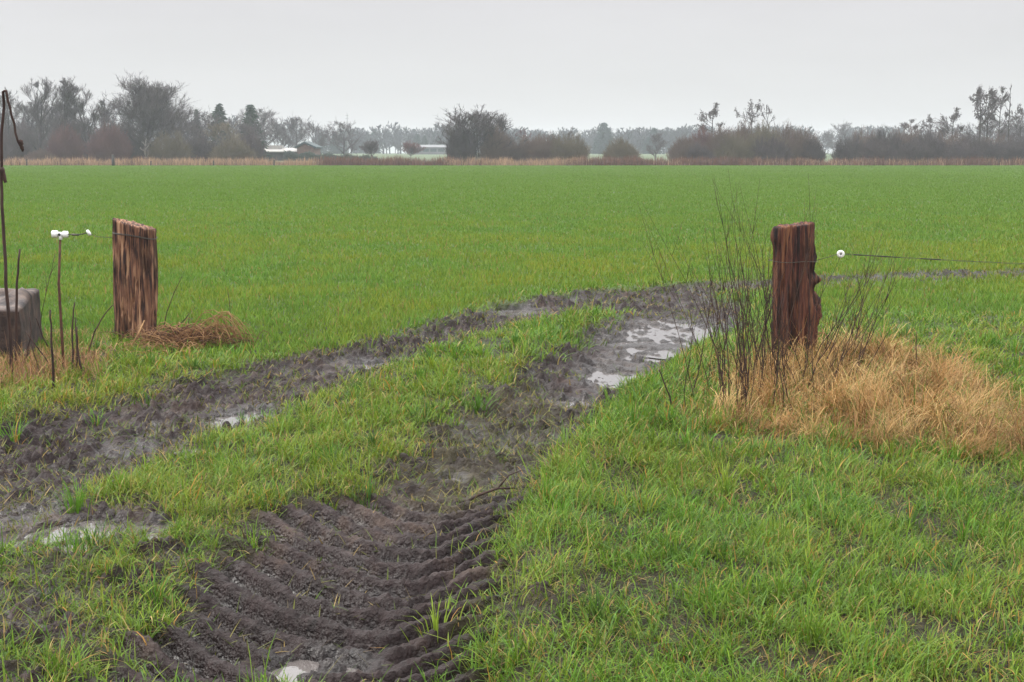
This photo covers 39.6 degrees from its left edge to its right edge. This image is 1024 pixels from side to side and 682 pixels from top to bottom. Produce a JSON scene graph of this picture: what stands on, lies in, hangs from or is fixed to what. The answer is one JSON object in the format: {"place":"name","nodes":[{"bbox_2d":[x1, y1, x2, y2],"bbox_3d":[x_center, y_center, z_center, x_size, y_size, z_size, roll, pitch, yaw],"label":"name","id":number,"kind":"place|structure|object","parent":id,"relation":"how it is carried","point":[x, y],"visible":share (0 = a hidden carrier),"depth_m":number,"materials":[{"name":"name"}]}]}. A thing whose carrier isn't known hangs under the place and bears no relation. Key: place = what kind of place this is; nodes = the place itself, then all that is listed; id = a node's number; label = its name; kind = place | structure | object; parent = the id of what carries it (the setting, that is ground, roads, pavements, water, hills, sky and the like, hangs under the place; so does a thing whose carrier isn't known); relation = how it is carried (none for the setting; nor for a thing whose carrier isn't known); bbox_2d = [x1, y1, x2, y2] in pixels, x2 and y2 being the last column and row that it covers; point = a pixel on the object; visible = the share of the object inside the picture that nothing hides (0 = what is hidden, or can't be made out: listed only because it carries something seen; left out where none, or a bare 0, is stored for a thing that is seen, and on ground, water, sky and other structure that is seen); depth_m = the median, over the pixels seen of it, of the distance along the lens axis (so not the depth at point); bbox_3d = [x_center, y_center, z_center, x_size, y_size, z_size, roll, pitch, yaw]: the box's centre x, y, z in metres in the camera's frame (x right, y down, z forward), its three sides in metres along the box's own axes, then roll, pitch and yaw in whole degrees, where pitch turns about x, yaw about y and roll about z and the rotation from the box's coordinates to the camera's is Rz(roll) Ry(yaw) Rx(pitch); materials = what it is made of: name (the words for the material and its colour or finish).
{"place":"outdoors","nodes":[
{"label":"outdoors","id":0,"kind":"place"},
{"bbox_2d":[0,153,1023,681],"bbox_3d":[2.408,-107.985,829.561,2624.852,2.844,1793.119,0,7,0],"label":"ground","id":1,"kind":"structure","parent":0,"point":[310,627],"depth_m":6.30,"materials":[{"name":"soil"}]},
{"bbox_2d":[0,90,23,373],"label":"dead stalk","id":2,"kind":"object","parent":1,"relation":"on","point":[2,169],"visible":0.99,"depth_m":10.09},
{"bbox_2d":[0,87,24,143],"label":"bare tree","id":3,"kind":"object","parent":1,"relation":"on","point":[8,131],"visible":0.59,"depth_m":257.32,"materials":[{"name":"grey plant"}]},
{"bbox_2d":[3,127,31,162],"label":"bare shrub","id":4,"kind":"object","parent":1,"relation":"on","point":[12,149],"visible":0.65,"depth_m":238.66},
{"bbox_2d":[14,249,20,366],"bbox_3d":[-3.669,-0.205,10.559,0.088,0.958,0.031,0,7,0],"label":"dead stalk","id":5,"kind":"object","parent":1,"relation":"on","point":[16,313],"visible":0.85,"depth_m":10.55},
{"bbox_2d":[0,287,42,357],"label":"grey block","id":6,"kind":"object","parent":1,"relation":"on","point":[28,302],"depth_m":11.40,"materials":[{"name":"concrete"}]},
{"bbox_2d":[3,114,48,154],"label":"bare shrub","id":7,"kind":"object","parent":1,"relation":"on","point":[32,132],"visible":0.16,"depth_m":281.02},
{"bbox_2d":[4,98,56,136],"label":"bare tree","id":8,"kind":"object","parent":1,"relation":"on","point":[27,118],"visible":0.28,"depth_m":286.97,"materials":[{"name":"grey plant"}]},
{"bbox_2d":[19,76,61,150],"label":"bare tree","id":9,"kind":"object","parent":1,"relation":"on","point":[38,118],"visible":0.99,"depth_m":253.43,"materials":[{"name":"grey plant"}]},
{"bbox_2d":[24,146,56,161],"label":"bare shrub","id":10,"kind":"object","parent":1,"relation":"on","point":[41,154],"visible":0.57,"depth_m":232.86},
{"bbox_2d":[49,310,54,388],"bbox_3d":[-3.146,0.082,9.728,0.025,0.596,0.024,0,7,0],"label":"dead stalk","id":11,"kind":"object","parent":1,"relation":"on","point":[52,361],"visible":0.91,"depth_m":9.72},
{"bbox_2d":[32,102,84,139],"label":"bare tree","id":12,"kind":"object","parent":1,"relation":"on","point":[55,112],"visible":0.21,"depth_m":290.15,"materials":[{"name":"grey plant"}]},
{"bbox_2d":[51,230,68,367],"bbox_3d":[-3.302,-0.256,10.459,0.113,1.112,0.052,0,7,0],"label":"insulator rod","id":13,"kind":"object","parent":1,"relation":"on","point":[57,234],"visible":0.95,"depth_m":10.43,"materials":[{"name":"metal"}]},
{"bbox_2d":[45,123,85,162],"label":"bare shrub","id":14,"kind":"object","parent":1,"relation":"on","point":[62,146],"visible":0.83,"depth_m":236.44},
{"bbox_2d":[15,520,116,550],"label":"puddle","id":15,"kind":"object","parent":1,"relation":"on","point":[90,522],"visible":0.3,"depth_m":6.22,"materials":[{"name":"grey liquid"}]},
{"bbox_2d":[37,116,94,154],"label":"bare shrub","id":16,"kind":"object","parent":1,"relation":"on","point":[44,143],"visible":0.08,"depth_m":280.28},
{"bbox_2d":[47,75,88,138],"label":"bare tree","id":17,"kind":"object","parent":1,"relation":"on","point":[66,86],"visible":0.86,"depth_m":252.96,"materials":[{"name":"grey plant"}]},
{"bbox_2d":[71,302,77,368],"bbox_3d":[-3.223,0.001,10.446,0.061,0.578,0.022,0,7,0],"label":"dead stalk","id":18,"kind":"object","parent":1,"relation":"on","point":[72,338],"visible":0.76,"depth_m":10.44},
{"bbox_2d":[58,84,103,144],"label":"bare tree","id":19,"kind":"object","parent":1,"relation":"on","point":[95,116],"visible":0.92,"depth_m":254.67,"materials":[{"name":"grey plant"}]},
{"bbox_2d":[93,96,117,137],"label":"bare tree","id":20,"kind":"object","parent":1,"relation":"on","point":[104,108],"visible":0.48,"depth_m":272.00,"materials":[{"name":"grey plant"}]},
{"bbox_2d":[82,119,134,161],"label":"bare shrub","id":21,"kind":"object","parent":1,"relation":"on","point":[103,146],"visible":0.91,"depth_m":234.33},
{"bbox_2d":[112,218,157,341],"bbox_3d":[-3.287,-0.427,12.421,0.401,1.302,0.349,0,7,0],"label":"gate post","id":22,"kind":"object","parent":1,"relation":"on","point":[135,276],"visible":0.74,"depth_m":12.28,"materials":[{"name":"brown wood"}]},
{"bbox_2d":[126,134,151,160],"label":"bare shrub","id":23,"kind":"object","parent":1,"relation":"on","point":[140,153],"visible":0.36,"depth_m":239.11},
{"bbox_2d":[79,320,209,357],"bbox_3d":[-2.988,-0.029,11.550,1.145,0.267,0.798,-2,8,-18],"label":"straw tuft","id":24,"kind":"object","parent":1,"relation":"on","point":[144,346],"visible":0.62,"depth_m":11.58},
{"bbox_2d":[99,70,201,154],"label":"broad tree","id":25,"kind":"object","parent":1,"relation":"on","point":[150,103],"visible":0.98,"depth_m":240.25,"materials":[{"name":"grey plant"}]},
{"bbox_2d":[146,128,195,161],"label":"bare shrub","id":26,"kind":"object","parent":1,"relation":"on","point":[170,148],"visible":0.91,"depth_m":236.29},
{"bbox_2d":[99,310,270,351],"bbox_3d":[-2.715,-0.093,11.910,1.423,0.355,0.878,0,7,0],"label":"straw heap","id":27,"kind":"object","parent":1,"relation":"on","point":[203,334],"visible":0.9,"depth_m":11.80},
{"bbox_2d":[167,112,212,141],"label":"bare tree","id":28,"kind":"object","parent":1,"relation":"on","point":[193,127],"visible":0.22,"depth_m":283.08,"materials":[{"name":"grey plant"}]},
{"bbox_2d":[186,133,218,160],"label":"bare shrub","id":29,"kind":"object","parent":1,"relation":"on","point":[202,148],"visible":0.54,"depth_m":242.41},
{"bbox_2d":[179,106,231,145],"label":"bare tree","id":30,"kind":"object","parent":1,"relation":"on","point":[209,120],"visible":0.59,"depth_m":277.34,"materials":[{"name":"grey plant"}]},
{"bbox_2d":[195,121,243,148],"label":"bare shrub","id":31,"kind":"object","parent":1,"relation":"on","point":[216,131],"visible":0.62,"depth_m":259.83,"materials":[{"name":"grey plant"}]},
{"bbox_2d":[207,103,231,145],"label":"conifer","id":32,"kind":"object","parent":1,"relation":"on","point":[219,108],"visible":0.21,"depth_m":295.84,"materials":[{"name":"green plant"}]},
{"bbox_2d":[207,134,261,162],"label":"bare shrub","id":33,"kind":"object","parent":1,"relation":"on","point":[237,148],"visible":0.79,"depth_m":238.20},
{"bbox_2d":[207,412,273,427],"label":"puddle","id":34,"kind":"object","parent":1,"relation":"on","point":[235,420],"visible":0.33,"depth_m":9.15,"materials":[{"name":"grey liquid"}]},
{"bbox_2d":[205,114,278,143],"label":"bare tree","id":35,"kind":"object","parent":1,"relation":"on","point":[233,124],"visible":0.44,"depth_m":278.30,"materials":[{"name":"grey plant"}]},
{"bbox_2d":[231,124,266,141],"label":"bare tree","id":36,"kind":"object","parent":1,"relation":"on","point":[245,129],"visible":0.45,"depth_m":265.55,"materials":[{"name":"grey plant"}]},
{"bbox_2d":[238,126,266,160],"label":"bare shrub","id":37,"kind":"object","parent":1,"relation":"on","point":[255,143],"visible":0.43,"depth_m":242.94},
{"bbox_2d":[238,104,273,160],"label":"conifer","id":38,"kind":"object","parent":1,"relation":"on","point":[250,109],"visible":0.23,"depth_m":286.12,"materials":[{"name":"green plant"}]},
{"bbox_2d":[234,106,285,145],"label":"bare tree","id":39,"kind":"object","parent":1,"relation":"on","point":[262,120],"visible":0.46,"depth_m":346.84,"materials":[{"name":"grey plant"}]},
{"bbox_2d":[264,114,296,146],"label":"bare tree","id":40,"kind":"object","parent":1,"relation":"on","point":[271,123],"visible":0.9,"depth_m":341.62,"materials":[{"name":"grey plant"}]},
{"bbox_2d":[264,141,322,160],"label":"farm shed","id":41,"kind":"structure","parent":1,"relation":"on","point":[275,151],"depth_m":299.49,"materials":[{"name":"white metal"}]},
{"bbox_2d":[275,114,315,147],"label":"bare tree","id":42,"kind":"object","parent":1,"relation":"on","point":[293,126],"visible":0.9,"depth_m":344.38,"materials":[{"name":"grey plant"}]},
{"bbox_2d":[293,119,329,145],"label":"bare tree","id":43,"kind":"object","parent":1,"relation":"on","point":[317,129],"visible":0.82,"depth_m":347.02,"materials":[{"name":"grey plant"}]},
{"bbox_2d":[268,660,362,681],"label":"puddle","id":44,"kind":"object","parent":1,"relation":"on","point":[294,668],"visible":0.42,"depth_m":4.74,"materials":[{"name":"grey liquid"}]},
{"bbox_2d":[282,150,378,160],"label":"hedge","id":45,"kind":"object","parent":1,"relation":"on","point":[289,154],"visible":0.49,"depth_m":293.62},
{"bbox_2d":[316,120,362,154],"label":"bare tree","id":46,"kind":"object","parent":1,"relation":"on","point":[332,133],"visible":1,"depth_m":331.62,"materials":[{"name":"grey plant"}]},
{"bbox_2d":[359,137,378,155],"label":"bare shrub","id":47,"kind":"object","parent":1,"relation":"on","point":[369,146],"visible":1,"depth_m":286.77,"materials":[{"name":"plant"}]},
{"bbox_2d":[400,139,427,158],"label":"bare shrub","id":48,"kind":"object","parent":1,"relation":"on","point":[411,149],"visible":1,"depth_m":297.26,"materials":[{"name":"plant"}]},
{"bbox_2d":[415,145,450,153],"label":"long shed","id":49,"kind":"structure","parent":1,"relation":"on","point":[433,149],"depth_m":549.10,"materials":[{"name":"metal"}]},
{"bbox_2d":[441,119,479,162],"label":"bare shrub","id":50,"kind":"object","parent":1,"relation":"on","point":[453,146],"visible":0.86,"depth_m":226.55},
{"bbox_2d":[435,103,529,159],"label":"bare willow","id":51,"kind":"object","parent":1,"relation":"on","point":[476,118],"visible":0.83,"depth_m":227.06,"materials":[{"name":"grey plant"}]},
{"bbox_2d":[460,470,521,503],"bbox_3d":[-0.094,0.722,6.894,0.345,0.159,0.071,-3,8,-23],"label":"fallen stick","id":52,"kind":"object","parent":1,"relation":"on","point":[488,491],"visible":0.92,"depth_m":6.89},
{"bbox_2d":[477,123,519,160],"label":"bare shrub","id":53,"kind":"object","parent":1,"relation":"on","point":[493,152],"visible":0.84,"depth_m":227.17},
{"bbox_2d":[0,113,1021,153],"bbox_3d":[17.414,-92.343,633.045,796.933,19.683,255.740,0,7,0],"label":"wood","id":54,"kind":"object","parent":1,"relation":"on","point":[598,139],"visible":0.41,"depth_m":608.43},
{"bbox_2d":[0,274,1023,681],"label":"verge grass","id":55,"kind":"structure","parent":1,"relation":"on","point":[564,474],"depth_m":6.47,"materials":[{"name":"plant"}]},
{"bbox_2d":[0,165,1023,358],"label":"meadow grass","id":56,"kind":"structure","parent":1,"relation":"on","point":[260,180],"depth_m":28.70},
{"bbox_2d":[0,265,1023,681],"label":"trampled grass","id":57,"kind":"structure","parent":1,"relation":"on","point":[384,457],"depth_m":6.82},
{"bbox_2d":[3,153,1023,165],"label":"reed bed","id":58,"kind":"object","parent":1,"relation":"on","point":[574,161],"visible":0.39,"depth_m":218.55,"materials":[{"name":"plant"}]},
{"bbox_2d":[505,134,533,162],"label":"bare shrub","id":59,"kind":"object","parent":1,"relation":"on","point":[518,155],"visible":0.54,"depth_m":227.86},
{"bbox_2d":[496,310,544,314],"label":"puddle","id":60,"kind":"object","parent":1,"relation":"on","point":[517,312],"visible":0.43,"depth_m":15.33,"materials":[{"name":"grey liquid"}]},
{"bbox_2d":[521,129,563,160],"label":"bare shrub","id":61,"kind":"object","parent":1,"relation":"on","point":[539,149],"visible":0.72,"depth_m":226.27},
{"bbox_2d":[545,130,591,161],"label":"bare shrub","id":62,"kind":"object","parent":1,"relation":"on","point":[570,149],"visible":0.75,"depth_m":224.38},
{"bbox_2d":[578,366,648,391],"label":"puddle","id":63,"kind":"object","parent":1,"relation":"on","point":[613,378],"visible":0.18,"depth_m":10.98,"materials":[{"name":"grey liquid"}]},
{"bbox_2d":[600,133,640,159],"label":"bare shrub","id":64,"kind":"object","parent":1,"relation":"on","point":[618,149],"visible":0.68,"depth_m":224.92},
{"bbox_2d":[644,133,669,160],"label":"bare tree","id":65,"kind":"object","parent":1,"relation":"on","point":[657,138],"visible":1,"depth_m":297.13,"materials":[{"name":"grey plant"}]},
{"bbox_2d":[613,320,731,358],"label":"puddle","id":66,"kind":"object","parent":1,"relation":"on","point":[658,332],"visible":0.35,"depth_m":13.45,"materials":[{"name":"grey liquid"}]},
{"bbox_2d":[666,133,704,160],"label":"bare shrub","id":67,"kind":"object","parent":1,"relation":"on","point":[677,149],"visible":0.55,"depth_m":224.78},
{"bbox_2d":[680,140,716,163],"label":"bare shrub","id":68,"kind":"object","parent":1,"relation":"on","point":[704,153],"visible":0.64,"depth_m":222.83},
{"bbox_2d":[688,122,717,149],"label":"bare shrub","id":69,"kind":"object","parent":1,"relation":"on","point":[701,133],"visible":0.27,"depth_m":227.42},
{"bbox_2d":[694,102,729,134],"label":"alder","id":70,"kind":"object","parent":1,"relation":"on","point":[713,111],"visible":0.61,"depth_m":232.23,"materials":[{"name":"grey plant"}]},
{"bbox_2d":[702,124,742,154],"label":"bare shrub","id":71,"kind":"object","parent":1,"relation":"on","point":[718,135],"visible":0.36,"depth_m":225.42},
{"bbox_2d":[711,128,757,162],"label":"bare shrub","id":72,"kind":"object","parent":1,"relation":"on","point":[733,144],"visible":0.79,"depth_m":222.42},
{"bbox_2d":[727,120,758,146],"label":"bare shrub","id":73,"kind":"object","parent":1,"relation":"on","point":[744,133],"visible":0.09,"depth_m":229.53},
{"bbox_2d":[734,99,771,134],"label":"alder","id":74,"kind":"object","parent":1,"relation":"on","point":[749,113],"visible":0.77,"depth_m":233.57,"materials":[{"name":"grey plant"}]},
{"bbox_2d":[744,117,788,154],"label":"bare shrub","id":75,"kind":"object","parent":1,"relation":"on","point":[765,132],"visible":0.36,"depth_m":225.61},
{"bbox_2d":[749,135,794,163],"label":"bare shrub","id":76,"kind":"object","parent":1,"relation":"on","point":[780,149],"visible":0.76,"depth_m":222.35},
{"bbox_2d":[638,170,918,415],"bbox_3d":[1.823,-0.362,9.736,1.649,1.630,2.846,7,10,42],"label":"dead twig bush","id":77,"kind":"object","parent":1,"relation":"on","point":[743,359],"visible":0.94,"depth_m":9.29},
{"bbox_2d":[771,118,798,144],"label":"bare shrub","id":78,"kind":"object","parent":1,"relation":"on","point":[785,134],"visible":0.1,"depth_m":229.21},
{"bbox_2d":[770,221,821,363],"bbox_3d":[2.122,-0.217,10.653,0.412,1.359,0.304,0,7,0],"label":"gate post","id":79,"kind":"object","parent":1,"relation":"on","point":[794,229],"visible":0.58,"depth_m":10.52,"materials":[{"name":"red wood"}]},
{"bbox_2d":[816,250,1023,263],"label":"fence wire","id":80,"kind":"object","parent":79,"relation":"attached to","point":[839,254],"visible":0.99,"depth_m":10.66,"materials":[{"name":"grey metal"}]},
{"bbox_2d":[784,126,825,160],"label":"bare shrub","id":81,"kind":"object","parent":1,"relation":"on","point":[796,142],"visible":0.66,"depth_m":225.62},
{"bbox_2d":[797,134,826,161],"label":"bare shrub","id":82,"kind":"object","parent":1,"relation":"on","point":[817,151],"visible":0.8,"depth_m":224.01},
{"bbox_2d":[812,128,837,152],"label":"bare tree","id":83,"kind":"object","parent":1,"relation":"on","point":[826,134],"visible":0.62,"depth_m":532.17,"materials":[{"name":"grey plant"}]},
{"bbox_2d":[818,122,864,148],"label":"bare tree","id":84,"kind":"object","parent":1,"relation":"on","point":[840,131],"visible":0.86,"depth_m":514.79,"materials":[{"name":"grey plant"}]},
{"bbox_2d":[826,132,863,161],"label":"bare shrub","id":85,"kind":"object","parent":1,"relation":"on","point":[841,151],"visible":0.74,"depth_m":225.85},
{"bbox_2d":[846,124,878,147],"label":"bare shrub","id":86,"kind":"object","parent":1,"relation":"on","point":[861,138],"visible":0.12,"depth_m":229.33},
{"bbox_2d":[852,138,899,161],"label":"bare shrub","id":87,"kind":"object","parent":1,"relation":"on","point":[884,151],"visible":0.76,"depth_m":222.52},
{"bbox_2d":[867,124,908,156],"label":"bare shrub","id":88,"kind":"object","parent":1,"relation":"on","point":[897,140],"visible":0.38,"depth_m":225.66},
{"bbox_2d":[886,122,921,146],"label":"bare shrub","id":89,"kind":"object","parent":1,"relation":"on","point":[909,136],"visible":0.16,"depth_m":229.10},
{"bbox_2d":[899,119,924,137],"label":"alder","id":90,"kind":"object","parent":1,"relation":"on","point":[906,124],"visible":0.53,"depth_m":237.05,"materials":[{"name":"grey plant"}]},
{"bbox_2d":[891,137,937,162],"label":"bare shrub","id":91,"kind":"object","parent":1,"relation":"on","point":[913,149],"visible":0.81,"depth_m":222.32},
{"bbox_2d":[908,125,948,159],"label":"bare shrub","id":92,"kind":"object","parent":1,"relation":"on","point":[934,140],"visible":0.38,"depth_m":225.10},
{"bbox_2d":[919,115,944,139],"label":"alder","id":93,"kind":"object","parent":1,"relation":"on","point":[929,119],"visible":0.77,"depth_m":239.05,"materials":[{"name":"grey plant"}]},
{"bbox_2d":[930,129,967,145],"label":"bare shrub","id":94,"kind":"object","parent":1,"relation":"on","point":[950,139],"visible":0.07,"depth_m":230.04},
{"bbox_2d":[934,107,969,140],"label":"alder","id":95,"kind":"object","parent":1,"relation":"on","point":[955,116],"visible":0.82,"depth_m":240.45,"materials":[{"name":"grey plant"}]},
{"bbox_2d":[936,122,982,142],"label":"bare tree","id":96,"kind":"object","parent":1,"relation":"on","point":[949,130],"visible":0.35,"depth_m":297.53,"materials":[{"name":"grey plant"}]},
{"bbox_2d":[933,139,986,161],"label":"bare shrub","id":97,"kind":"object","parent":1,"relation":"on","point":[957,150],"visible":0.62,"depth_m":222.34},
{"bbox_2d":[953,129,995,157],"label":"bare shrub","id":98,"kind":"object","parent":1,"relation":"on","point":[965,139],"visible":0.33,"depth_m":225.60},
{"bbox_2d":[968,86,994,142],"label":"alder","id":99,"kind":"object","parent":1,"relation":"on","point":[978,98],"visible":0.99,"depth_m":236.68,"materials":[{"name":"grey plant"}]},
{"bbox_2d":[954,116,1012,143],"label":"bare tree","id":100,"kind":"object","parent":1,"relation":"on","point":[973,132],"visible":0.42,"depth_m":294.83,"materials":[{"name":"grey plant"}]},
{"bbox_2d":[974,86,1005,139],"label":"alder","id":101,"kind":"object","parent":1,"relation":"on","point":[993,97],"visible":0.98,"depth_m":237.31,"materials":[{"name":"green plant"}]},
{"bbox_2d":[981,130,1009,149],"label":"bare shrub","id":102,"kind":"object","parent":1,"relation":"on","point":[997,139],"visible":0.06,"depth_m":229.08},
{"bbox_2d":[986,86,1012,137],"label":"alder","id":103,"kind":"object","parent":1,"relation":"on","point":[993,119],"visible":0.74,"depth_m":240.01,"materials":[{"name":"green plant"}]},
{"bbox_2d":[979,139,1023,162],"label":"bare shrub","id":104,"kind":"object","parent":1,"relation":"on","point":[1010,151],"visible":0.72,"depth_m":222.61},
{"bbox_2d":[990,116,1023,143],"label":"bare tree","id":105,"kind":"object","parent":1,"relation":"on","point":[1022,125],"visible":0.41,"depth_m":297.11,"materials":[{"name":"grey plant"}]},
{"bbox_2d":[1007,104,1023,137],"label":"alder","id":106,"kind":"object","parent":1,"relation":"on","point":[1021,114],"visible":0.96,"depth_m":237.32,"materials":[{"name":"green plant"}]},
{"bbox_2d":[0,306,1023,463],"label":"dry grass","id":107,"kind":"structure","parent":0,"point":[937,375],"depth_m":8.86,"materials":[{"name":"plant"}]},
{"bbox_2d":[0,0,1023,152],"label":"sky","id":108,"kind":"structure","parent":0,"point":[546,65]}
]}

